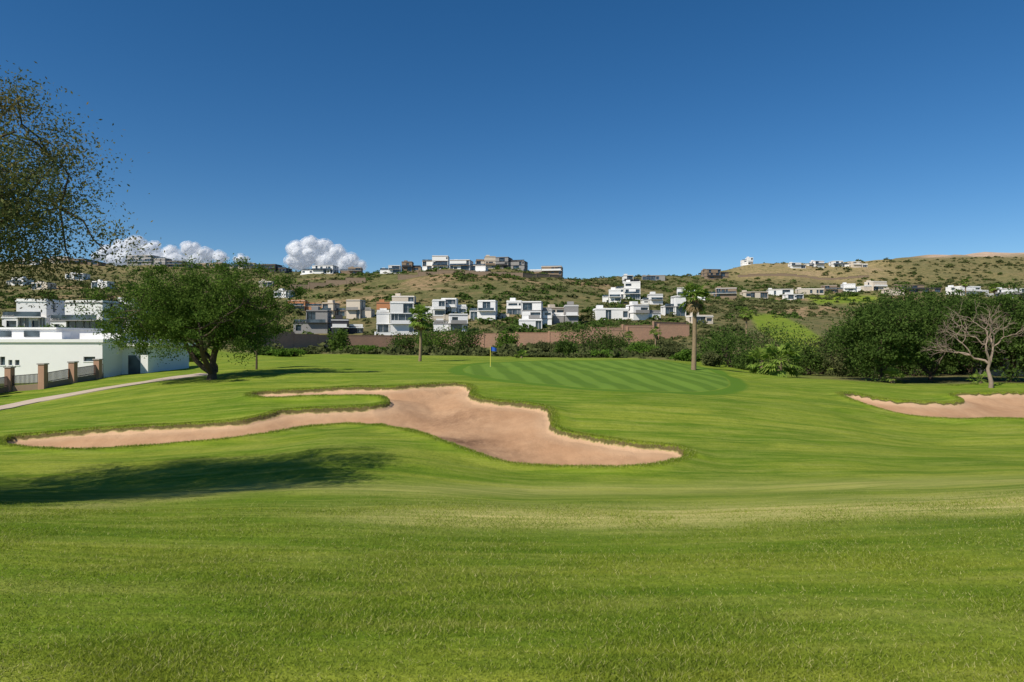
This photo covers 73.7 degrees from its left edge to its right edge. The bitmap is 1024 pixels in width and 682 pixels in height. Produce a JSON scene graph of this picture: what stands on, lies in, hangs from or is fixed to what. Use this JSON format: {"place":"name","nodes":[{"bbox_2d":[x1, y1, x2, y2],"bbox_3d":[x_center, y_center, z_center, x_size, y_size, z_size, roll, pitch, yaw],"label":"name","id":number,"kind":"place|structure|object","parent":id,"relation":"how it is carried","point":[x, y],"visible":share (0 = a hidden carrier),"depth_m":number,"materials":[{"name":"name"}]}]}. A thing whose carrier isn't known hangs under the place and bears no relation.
{"place":"outdoors","nodes":[
{"label":"outdoors","id":0,"kind":"place"},
{"bbox_2d":[0,373,207,409],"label":"cart path","id":1,"kind":"structure","parent":0,"point":[24,403],"depth_m":48.74,"materials":[{"name":"concrete"}]},
{"bbox_2d":[91,235,248,265],"bbox_3d":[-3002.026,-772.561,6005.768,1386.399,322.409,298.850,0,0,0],"label":"cloud","id":2,"kind":"structure","parent":0,"point":[190,249],"depth_m":5948.23,"materials":[{"name":"white"}]},
{"bbox_2d":[285,235,364,270],"bbox_3d":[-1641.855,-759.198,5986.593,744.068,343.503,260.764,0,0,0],"label":"cloud","id":3,"kind":"structure","parent":0,"point":[307,252],"depth_m":5936.37,"materials":[{"name":"white"}]},
{"bbox_2d":[0,252,1023,681],"bbox_3d":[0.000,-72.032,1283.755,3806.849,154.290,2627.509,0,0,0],"label":"ground","id":4,"kind":"structure","parent":0,"point":[744,434],"depth_m":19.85,"materials":[{"name":"plant"}]},
{"bbox_2d":[2,299,64,326],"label":"walls","id":5,"kind":"structure","parent":4,"relation":"on","point":[48,311],"depth_m":135.44,"materials":[{"name":"paint"}]},
{"bbox_2d":[3,312,40,316],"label":"railings","id":6,"kind":"object","parent":5,"relation":"attached to","point":[25,314],"visible":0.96,"depth_m":134.02,"materials":[{"name":"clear glass"}]},
{"bbox_2d":[7,303,54,326],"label":"windows","id":7,"kind":"structure","parent":5,"relation":"attached to","point":[13,323],"depth_m":135.76,"materials":[{"name":"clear glass"}]},
{"bbox_2d":[1,300,64,326],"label":"slabs and frames","id":8,"kind":"structure","parent":5,"relation":"on","point":[31,317],"depth_m":135.31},
{"bbox_2d":[0,359,103,392],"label":"pillar fence","id":9,"kind":"object","parent":4,"relation":"on","point":[8,380],"visible":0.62,"depth_m":54.68,"materials":[{"name":"brick"}]},
{"bbox_2d":[50,300,123,330],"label":"walls","id":10,"kind":"structure","parent":4,"relation":"on","point":[71,310],"depth_m":132.00,"materials":[{"name":"paint"}]},
{"bbox_2d":[55,304,111,328],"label":"windows","id":11,"kind":"structure","parent":10,"relation":"attached to","point":[79,324],"depth_m":132.41,"materials":[{"name":"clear glass"}]},
{"bbox_2d":[49,302,124,327],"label":"slabs and frames","id":12,"kind":"structure","parent":10,"relation":"on","point":[83,320],"depth_m":132.09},
{"bbox_2d":[51,315,96,319],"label":"railings","id":13,"kind":"object","parent":12,"relation":"on","point":[67,317],"visible":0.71,"depth_m":130.71,"materials":[{"name":"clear glass"}]},
{"bbox_2d":[0,60,186,319],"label":"shade tree","id":14,"kind":"object","parent":4,"relation":"on","point":[11,205],"visible":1,"depth_m":13.76,"materials":[{"name":"green plant"}]},
{"bbox_2d":[0,329,188,382],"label":"walls","id":15,"kind":"structure","parent":4,"relation":"on","point":[56,356],"depth_m":60.00,"materials":[{"name":"paint"}]},
{"bbox_2d":[0,331,139,373],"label":"windows","id":16,"kind":"structure","parent":15,"relation":"attached to","point":[133,364],"depth_m":62.95,"materials":[{"name":"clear glass"}]},
{"bbox_2d":[0,327,195,365],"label":"roof and sills","id":17,"kind":"structure","parent":15,"relation":"on","point":[52,340],"depth_m":59.85,"materials":[{"name":"concrete"}]},
{"bbox_2d":[127,255,171,265],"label":"walls","id":18,"kind":"structure","parent":4,"relation":"on","point":[156,261],"depth_m":665.75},
{"bbox_2d":[61,253,320,379],"bbox_3d":[-22.453,-1.676,49.589,13.998,9.426,14.671,0,0,40],"label":"mesquite tree","id":19,"kind":"object","parent":4,"relation":"on","point":[235,320],"visible":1,"depth_m":46.99,"materials":[{"name":"green plant"}]},
{"bbox_2d":[253,317,281,368],"bbox_3d":[-21.921,0.071,57.880,4.506,5.274,3.924,0,0,-40],"label":"young tree","id":20,"kind":"object","parent":4,"relation":"on","point":[268,332],"visible":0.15,"depth_m":58.05,"materials":[{"name":"green plant"}]},
{"bbox_2d":[266,348,307,356],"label":"bush","id":21,"kind":"object","parent":4,"relation":"on","point":[288,352],"visible":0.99,"depth_m":104.04,"materials":[{"name":"green plant"}]},
{"bbox_2d":[291,347,325,353],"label":"bush","id":22,"kind":"object","parent":4,"relation":"on","point":[312,350],"visible":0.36,"depth_m":119.26,"materials":[{"name":"green plant"}]},
{"bbox_2d":[293,307,331,333],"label":"walls","id":23,"kind":"structure","parent":4,"relation":"on","point":[317,328],"depth_m":221.66,"materials":[{"name":"paint"}]},
{"bbox_2d":[300,265,338,274],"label":"walls","id":24,"kind":"structure","parent":4,"relation":"on","point":[333,267],"depth_m":551.76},
{"bbox_2d":[290,277,365,290],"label":"stone retaining wall","id":25,"kind":"structure","parent":4,"relation":"on","point":[311,285],"depth_m":400.06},
{"bbox_2d":[322,300,345,316],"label":"walls","id":26,"kind":"structure","parent":4,"relation":"on","point":[332,306],"depth_m":284.00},
{"bbox_2d":[325,326,350,350],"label":"bush","id":27,"kind":"object","parent":4,"relation":"on","point":[340,336],"visible":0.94,"depth_m":139.11,"materials":[{"name":"green plant"}]},
{"bbox_2d":[331,315,362,333],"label":"walls","id":28,"kind":"structure","parent":4,"relation":"on","point":[338,319],"depth_m":218.19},
{"bbox_2d":[346,299,374,318],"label":"walls","id":29,"kind":"structure","parent":4,"relation":"on","point":[363,313],"depth_m":275.06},
{"bbox_2d":[376,299,389,309],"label":"walls","id":30,"kind":"structure","parent":4,"relation":"on","point":[381,303],"depth_m":298.22,"materials":[{"name":"concrete"}]},
{"bbox_2d":[377,301,413,331],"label":"walls","id":31,"kind":"structure","parent":4,"relation":"on","point":[394,308],"depth_m":218.77,"materials":[{"name":"paint"}]},
{"bbox_2d":[376,302,411,331],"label":"slabs and frames","id":32,"kind":"structure","parent":31,"relation":"on","point":[394,316],"depth_m":218.69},
{"bbox_2d":[378,303,412,331],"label":"windows","id":33,"kind":"structure","parent":31,"relation":"attached to","point":[384,327],"depth_m":219.44,"materials":[{"name":"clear glass"}]},
{"bbox_2d":[374,332,417,334],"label":"white garden wall","id":34,"kind":"structure","parent":4,"relation":"on","point":[386,333],"depth_m":212.24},
{"bbox_2d":[392,293,415,303],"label":"walls","id":35,"kind":"structure","parent":4,"relation":"on","point":[399,298],"depth_m":305.56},
{"bbox_2d":[386,331,427,349],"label":"bush","id":36,"kind":"object","parent":4,"relation":"on","point":[405,341],"visible":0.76,"depth_m":148.87,"materials":[{"name":"green plant"}]},
{"bbox_2d":[402,260,421,271],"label":"walls","id":37,"kind":"structure","parent":4,"relation":"on","point":[404,262],"depth_m":484.92,"materials":[{"name":"brown stone"}]},
{"bbox_2d":[407,304,433,360],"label":"fan palm","id":38,"kind":"object","parent":4,"relation":"on","point":[421,324],"visible":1,"depth_m":74.99,"materials":[{"name":"green plant"}]},
{"bbox_2d":[422,255,448,270],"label":"walls","id":39,"kind":"structure","parent":4,"relation":"on","point":[437,258],"depth_m":446.07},
{"bbox_2d":[426,299,444,315],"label":"walls","id":40,"kind":"structure","parent":4,"relation":"on","point":[435,303],"depth_m":270.50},
{"bbox_2d":[411,321,467,350],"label":"bush","id":41,"kind":"object","parent":4,"relation":"on","point":[437,342],"visible":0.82,"depth_m":143.56,"materials":[{"name":"green plant"}]},
{"bbox_2d":[433,314,467,331],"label":"walls","id":42,"kind":"structure","parent":4,"relation":"on","point":[460,317],"depth_m":221.95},
{"bbox_2d":[441,298,466,313],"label":"walls","id":43,"kind":"structure","parent":4,"relation":"on","point":[454,309],"depth_m":276.25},
{"bbox_2d":[445,300,465,314],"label":"windows","id":44,"kind":"structure","parent":43,"relation":"attached to","point":[451,302],"depth_m":275.69,"materials":[{"name":"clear glass"}]},
{"bbox_2d":[237,324,688,347],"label":"brick wall","id":45,"kind":"structure","parent":4,"relation":"on","point":[294,340],"depth_m":194.15,"materials":[{"name":"brick"}]},
{"bbox_2d":[446,323,485,350],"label":"bush","id":46,"kind":"object","parent":4,"relation":"on","point":[465,339],"visible":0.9,"depth_m":149.48,"materials":[{"name":"green plant"}]},
{"bbox_2d":[427,313,508,320],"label":"stone retaining wall","id":47,"kind":"structure","parent":4,"relation":"on","point":[444,317],"depth_m":262.92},
{"bbox_2d":[450,259,487,270],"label":"walls","id":48,"kind":"structure","parent":4,"relation":"on","point":[478,268],"depth_m":429.03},
{"bbox_2d":[398,270,561,279],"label":"stone retaining wall","id":49,"kind":"structure","parent":4,"relation":"on","point":[481,273],"depth_m":404.31,"materials":[{"name":"stone"}]},
{"bbox_2d":[475,255,495,268],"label":"walls","id":50,"kind":"structure","parent":4,"relation":"on","point":[488,258],"depth_m":450.23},
{"bbox_2d":[477,300,496,319],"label":"walls","id":51,"kind":"structure","parent":4,"relation":"on","point":[488,314],"depth_m":257.95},
{"bbox_2d":[493,328,519,349],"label":"bush","id":52,"kind":"object","parent":4,"relation":"on","point":[500,342],"visible":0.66,"depth_m":149.56,"materials":[{"name":"green plant"}]},
{"bbox_2d":[0,262,1023,333],"bbox_3d":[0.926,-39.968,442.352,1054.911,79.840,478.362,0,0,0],"label":"distant trees","id":53,"kind":"object","parent":4,"relation":"on","point":[514,326],"visible":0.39,"depth_m":353.05,"materials":[{"name":"green plant"}]},
{"bbox_2d":[496,257,527,270],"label":"walls","id":54,"kind":"structure","parent":4,"relation":"on","point":[523,267],"depth_m":466.76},
{"bbox_2d":[0,255,1023,358],"bbox_3d":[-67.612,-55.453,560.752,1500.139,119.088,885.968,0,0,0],"label":"hillside scrub","id":55,"kind":"object","parent":4,"relation":"on","point":[502,351],"visible":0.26,"depth_m":338.44,"materials":[{"name":"green plant"}]},
{"bbox_2d":[507,298,521,314],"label":"walls","id":56,"kind":"structure","parent":4,"relation":"on","point":[518,305],"depth_m":272.88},
{"bbox_2d":[508,303,520,314],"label":"windows","id":57,"kind":"structure","parent":56,"relation":"on","point":[514,311],"depth_m":273.34,"materials":[{"name":"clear glass"}]},
{"bbox_2d":[519,315,541,328],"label":"walls","id":58,"kind":"structure","parent":4,"relation":"on","point":[528,323],"depth_m":223.25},
{"bbox_2d":[506,352,556,356],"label":"bush","id":59,"kind":"object","parent":4,"relation":"on","point":[538,354],"visible":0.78,"depth_m":117.96,"materials":[{"name":"green plant"}]},
{"bbox_2d":[522,301,551,324],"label":"walls","id":60,"kind":"structure","parent":4,"relation":"on","point":[537,306],"depth_m":233.57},
{"bbox_2d":[523,303,550,314],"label":"windows","id":61,"kind":"structure","parent":60,"relation":"on","point":[529,308],"depth_m":233.40,"materials":[{"name":"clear glass"}]},
{"bbox_2d":[531,340,554,351],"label":"bush","id":62,"kind":"object","parent":4,"relation":"on","point":[544,346],"visible":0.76,"depth_m":148.85,"materials":[{"name":"green plant"}]},
{"bbox_2d":[532,267,562,276],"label":"walls","id":63,"kind":"structure","parent":4,"relation":"on","point":[549,272],"depth_m":436.53,"materials":[{"name":"brown stone"}]},
{"bbox_2d":[553,301,577,323],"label":"walls","id":64,"kind":"structure","parent":4,"relation":"on","point":[570,306],"depth_m":234.86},
{"bbox_2d":[553,339,578,355],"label":"bush","id":65,"kind":"object","parent":4,"relation":"on","point":[564,346],"visible":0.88,"depth_m":129.33,"materials":[{"name":"green plant"}]},
{"bbox_2d":[555,321,615,349],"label":"bush","id":66,"kind":"object","parent":4,"relation":"on","point":[583,340],"visible":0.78,"depth_m":149.63,"materials":[{"name":"green plant"}]},
{"bbox_2d":[571,348,620,356],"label":"bush","id":67,"kind":"object","parent":4,"relation":"on","point":[595,351],"visible":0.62,"depth_m":122.73,"materials":[{"name":"green plant"}]},
{"bbox_2d":[593,305,628,319],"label":"walls","id":68,"kind":"structure","parent":4,"relation":"on","point":[615,314],"depth_m":249.78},
{"bbox_2d":[602,287,620,302],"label":"walls","id":69,"kind":"structure","parent":4,"relation":"on","point":[611,299],"depth_m":325.53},
{"bbox_2d":[594,330,637,349],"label":"bush","id":70,"kind":"object","parent":4,"relation":"on","point":[616,341],"visible":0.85,"depth_m":148.74,"materials":[{"name":"green plant"}]},
{"bbox_2d":[621,280,639,299],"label":"walls","id":71,"kind":"structure","parent":4,"relation":"on","point":[633,287],"depth_m":363.99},
{"bbox_2d":[590,321,685,329],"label":"brick wall","id":72,"kind":"structure","parent":4,"relation":"on","point":[623,327],"depth_m":210.26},
{"bbox_2d":[622,341,660,353],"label":"bush","id":73,"kind":"object","parent":4,"relation":"on","point":[640,347],"visible":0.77,"depth_m":138.88,"materials":[{"name":"green plant"}]},
{"bbox_2d":[626,301,660,319],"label":"walls","id":74,"kind":"structure","parent":4,"relation":"on","point":[637,316],"depth_m":247.40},
{"bbox_2d":[641,292,662,304],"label":"walls","id":75,"kind":"structure","parent":4,"relation":"on","point":[654,302],"depth_m":327.31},
{"bbox_2d":[645,339,678,347],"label":"bush","id":76,"kind":"object","parent":4,"relation":"on","point":[662,342],"visible":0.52,"depth_m":162.87,"materials":[{"name":"green plant"}]},
{"bbox_2d":[650,343,683,356],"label":"bush","id":77,"kind":"object","parent":4,"relation":"on","point":[665,351],"visible":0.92,"depth_m":128.68,"materials":[{"name":"green plant"}]},
{"bbox_2d":[661,296,685,315],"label":"walls","id":78,"kind":"structure","parent":4,"relation":"on","point":[675,301],"depth_m":267.25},
{"bbox_2d":[666,307,684,315],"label":"windows","id":79,"kind":"structure","parent":78,"relation":"attached to","point":[669,310],"depth_m":267.25,"materials":[{"name":"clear glass"}]},
{"bbox_2d":[669,349,701,361],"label":"bush","id":80,"kind":"object","parent":4,"relation":"on","point":[684,355],"visible":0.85,"depth_m":109.07,"materials":[{"name":"green plant"}]},
{"bbox_2d":[677,281,711,369],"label":"fan palm","id":81,"kind":"object","parent":4,"relation":"on","point":[695,306],"visible":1,"depth_m":65.11,"materials":[{"name":"green plant"}]},
{"bbox_2d":[686,312,712,323],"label":"walls","id":82,"kind":"structure","parent":4,"relation":"on","point":[691,314],"depth_m":237.83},
{"bbox_2d":[700,350,722,366],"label":"bush","id":83,"kind":"object","parent":4,"relation":"on","point":[709,358],"visible":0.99,"depth_m":79.57,"materials":[{"name":"green plant"}]},
{"bbox_2d":[701,269,728,279],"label":"walls","id":84,"kind":"structure","parent":4,"relation":"on","point":[706,272],"depth_m":639.55,"materials":[{"name":"brown stone"}]},
{"bbox_2d":[697,327,736,364],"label":"bush","id":85,"kind":"object","parent":4,"relation":"on","point":[708,343],"visible":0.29,"depth_m":99.67,"materials":[{"name":"green plant"}]},
{"bbox_2d":[708,286,736,299],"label":"walls","id":86,"kind":"structure","parent":4,"relation":"on","point":[731,296],"depth_m":399.57,"materials":[{"name":"brown stone"}]},
{"bbox_2d":[697,323,765,367],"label":"bush","id":87,"kind":"object","parent":4,"relation":"on","point":[743,339],"visible":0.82,"depth_m":83.51,"materials":[{"name":"green plant"}]},
{"bbox_2d":[739,306,753,348],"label":"fan palm","id":88,"kind":"object","parent":4,"relation":"on","point":[746,316],"visible":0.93,"depth_m":109.81,"materials":[{"name":"green plant"}]},
{"bbox_2d":[731,348,769,369],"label":"bush","id":89,"kind":"object","parent":4,"relation":"on","point":[743,361],"visible":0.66,"depth_m":79.34,"materials":[{"name":"green plant"}]},
{"bbox_2d":[744,345,778,374],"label":"fan palm","id":90,"kind":"object","parent":4,"relation":"on","point":[755,352],"visible":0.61,"depth_m":67.75,"materials":[{"name":"green plant"}]},
{"bbox_2d":[740,321,790,365],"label":"bush","id":91,"kind":"object","parent":4,"relation":"on","point":[759,336],"visible":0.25,"depth_m":95.44,"materials":[{"name":"green plant"}]},
{"bbox_2d":[754,339,803,377],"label":"fan palm","id":92,"kind":"object","parent":4,"relation":"on","point":[776,364],"visible":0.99,"depth_m":65.50,"materials":[{"name":"green plant"}]},
{"bbox_2d":[754,310,813,369],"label":"bush","id":93,"kind":"object","parent":4,"relation":"on","point":[785,339],"visible":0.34,"depth_m":89.52,"materials":[{"name":"green plant"}]},
{"bbox_2d":[738,273,868,279],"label":"stone retaining wall","id":94,"kind":"structure","parent":4,"relation":"on","point":[812,277],"depth_m":645.22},
{"bbox_2d":[783,342,831,375],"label":"bush","id":95,"kind":"object","parent":4,"relation":"on","point":[810,358],"visible":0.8,"depth_m":77.25,"materials":[{"name":"green plant"}]},
{"bbox_2d":[795,287,823,294],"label":"walls","id":96,"kind":"structure","parent":4,"relation":"on","point":[807,290],"depth_m":495.41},
{"bbox_2d":[795,329,841,374],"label":"bush","id":97,"kind":"object","parent":4,"relation":"on","point":[818,343],"visible":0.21,"depth_m":83.78,"materials":[{"name":"green plant"}]},
{"bbox_2d":[819,346,853,376],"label":"bush","id":98,"kind":"object","parent":4,"relation":"on","point":[836,366],"visible":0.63,"depth_m":75.54,"materials":[{"name":"green plant"}]},
{"bbox_2d":[815,324,859,355],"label":"mesquite tree","id":99,"kind":"object","parent":4,"relation":"on","point":[829,337],"visible":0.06,"depth_m":92.20,"materials":[{"name":"green plant"}]},
{"bbox_2d":[841,282,860,291],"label":"walls","id":100,"kind":"structure","parent":4,"relation":"on","point":[844,285],"depth_m":514.85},
{"bbox_2d":[847,362,890,376],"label":"bush","id":101,"kind":"object","parent":4,"relation":"on","point":[856,374],"visible":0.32,"depth_m":79.07,"materials":[{"name":"green plant"}]},
{"bbox_2d":[857,280,886,290],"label":"walls","id":102,"kind":"structure","parent":4,"relation":"on","point":[868,288],"depth_m":530.70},
{"bbox_2d":[813,293,954,381],"bbox_3d":[35.556,-0.251,66.009,12.131,8.919,11.023,0,0,0],"label":"mesquite tree","id":103,"kind":"object","parent":4,"relation":"on","point":[881,337],"visible":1,"depth_m":64.11,"materials":[{"name":"green plant"}]},
{"bbox_2d":[880,367,904,382],"bbox_3d":[35.617,3.240,64.026,2.526,1.906,2.491,0,0,0],"label":"bush","id":104,"kind":"object","parent":4,"relation":"on","point":[892,373],"visible":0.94,"depth_m":63.84,"materials":[{"name":"green plant"}]},
{"bbox_2d":[887,358,951,376],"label":"bush","id":105,"kind":"object","parent":4,"relation":"on","point":[914,373],"visible":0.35,"depth_m":84.81,"materials":[{"name":"green plant"}]},
{"bbox_2d":[861,281,997,379],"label":"mesquite tree","id":106,"kind":"object","parent":4,"relation":"on","point":[943,305],"visible":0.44,"depth_m":69.13,"materials":[{"name":"green plant"}]},
{"bbox_2d":[939,360,967,373],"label":"bush","id":107,"kind":"object","parent":4,"relation":"on","point":[961,371],"visible":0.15,"depth_m":89.17,"materials":[{"name":"green plant"}]},
{"bbox_2d":[946,285,988,295],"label":"walls","id":108,"kind":"structure","parent":4,"relation":"on","point":[958,287],"depth_m":476.47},
{"bbox_2d":[921,301,1023,387],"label":"bare tree","id":109,"kind":"object","parent":4,"relation":"on","point":[989,375],"visible":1,"depth_m":58.12,"materials":[{"name":"grey plant"}]},
{"bbox_2d":[940,287,1009,374],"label":"mesquite tree","id":110,"kind":"object","parent":4,"relation":"on","point":[970,371],"visible":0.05,"depth_m":82.57,"materials":[{"name":"green plant"}]},
{"bbox_2d":[966,369,988,383],"bbox_3d":[42.607,3.632,61.851,2.595,2.298,2.374,0,0,0],"label":"fan palm","id":111,"kind":"object","parent":4,"relation":"on","point":[979,380],"visible":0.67,"depth_m":62.08,"materials":[{"name":"green plant"}]},
{"bbox_2d":[951,279,1023,381],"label":"mesquite tree","id":112,"kind":"object","parent":4,"relation":"on","point":[1003,302],"visible":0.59,"depth_m":67.93,"materials":[{"name":"green plant"}]},
{"bbox_2d":[968,360,1023,375],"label":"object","id":113,"kind":"structure","parent":4,"relation":"on","point":[980,372],"depth_m":83.34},
{"bbox_2d":[1004,300,1023,356],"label":"mesquite tree","id":114,"kind":"object","parent":4,"relation":"on","point":[1018,325],"visible":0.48,"depth_m":66.59,"materials":[{"name":"green plant"}]},
{"bbox_2d":[0,0,1023,278],"label":"sky","id":115,"kind":"structure","parent":0,"point":[589,139],"materials":[{"name":"blue"}]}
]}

